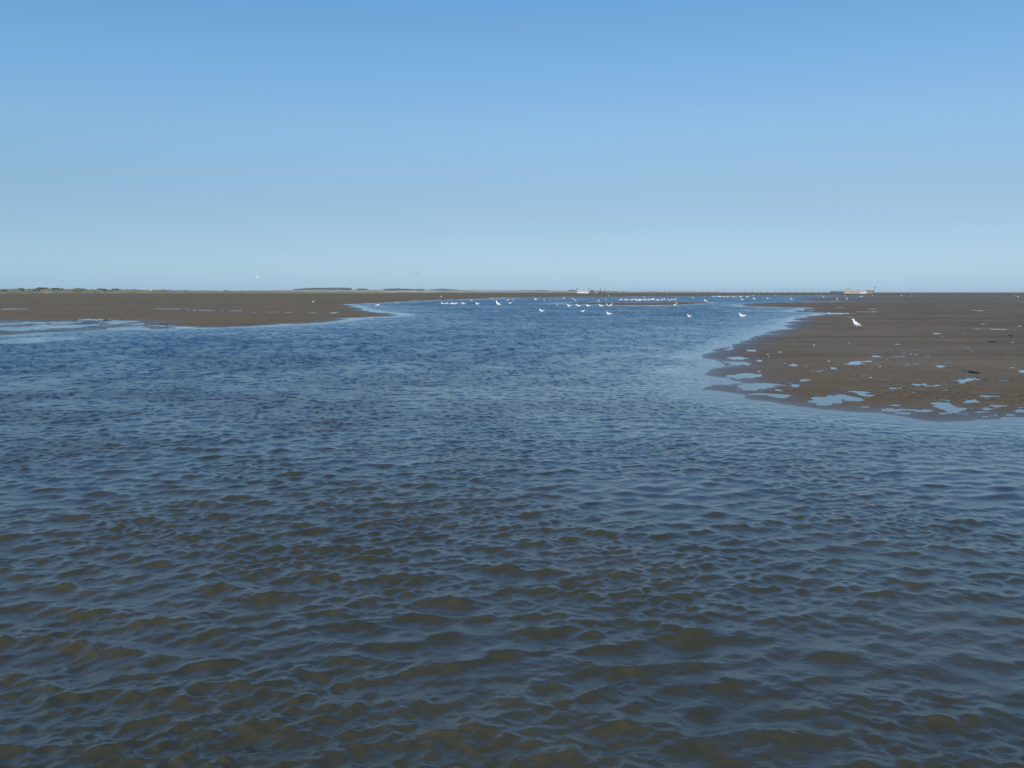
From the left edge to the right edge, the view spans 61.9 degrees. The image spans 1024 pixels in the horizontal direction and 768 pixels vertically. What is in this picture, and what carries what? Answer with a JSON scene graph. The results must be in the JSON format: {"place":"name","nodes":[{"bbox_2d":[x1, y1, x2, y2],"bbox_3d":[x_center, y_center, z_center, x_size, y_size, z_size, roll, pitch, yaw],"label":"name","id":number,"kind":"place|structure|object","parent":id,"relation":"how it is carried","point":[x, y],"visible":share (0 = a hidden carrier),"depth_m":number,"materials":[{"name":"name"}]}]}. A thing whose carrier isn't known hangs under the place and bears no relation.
{"place":"outdoors","nodes":[
{"label":"outdoors","id":0,"kind":"place"},
{"bbox_2d":[262,289,721,292],"bbox_3d":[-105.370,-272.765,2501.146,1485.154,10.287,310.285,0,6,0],"label":"dune ridge","id":1,"kind":"structure","parent":0,"point":[450,291],"depth_m":2500.96,"materials":[{"name":"beige sand"}]},
{"bbox_2d":[294,287,352,289],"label":"pine wood","id":2,"kind":"object","parent":1,"relation":"on","point":[336,288],"visible":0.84,"depth_m":2532.01,"materials":[{"name":"green plant"}]},
{"bbox_2d":[383,288,423,290],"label":"pine wood","id":3,"kind":"object","parent":1,"relation":"on","point":[402,289],"visible":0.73,"depth_m":2569.05,"materials":[{"name":"green plant"}]},
{"bbox_2d":[0,295,1023,767],"bbox_3d":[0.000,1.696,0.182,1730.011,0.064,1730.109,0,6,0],"label":"water","id":4,"kind":"structure","parent":0,"point":[504,533],"depth_m":5.61,"materials":[{"name":"blue liquid"}]},
{"bbox_2d":[0,292,1023,421],"bbox_3d":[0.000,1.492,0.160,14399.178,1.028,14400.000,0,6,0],"label":"tidal mudflat","id":5,"kind":"structure","parent":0,"point":[814,344],"depth_m":39.07,"materials":[{"name":"brown soil"}]},
{"bbox_2d":[0,288,382,292],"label":"grassy bank","id":6,"kind":"structure","parent":5,"relation":"on","point":[118,291],"depth_m":925.66,"materials":[{"name":"green plant"}]},
{"bbox_2d":[851,319,860,327],"bbox_3d":[16.362,-2.895,40.535,0.587,0.432,0.197,-1,6,-10],"label":"gull","id":7,"kind":"object","parent":5,"relation":"on","point":[855,323],"visible":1,"depth_m":40.47,"materials":[{"name":"white"}]},
{"bbox_2d":[962,370,980,373],"bbox_3d":[9.602,-0.250,17.889,0.136,0.082,0.845,1,6,7],"label":"seaweed strand","id":8,"kind":"object","parent":5,"relation":"on","point":[974,372],"visible":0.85,"depth_m":17.68},
{"bbox_2d":[0,0,1023,291],"label":"sky","id":9,"kind":"structure","parent":0,"point":[208,145],"materials":[{"name":"blue"}]}
]}

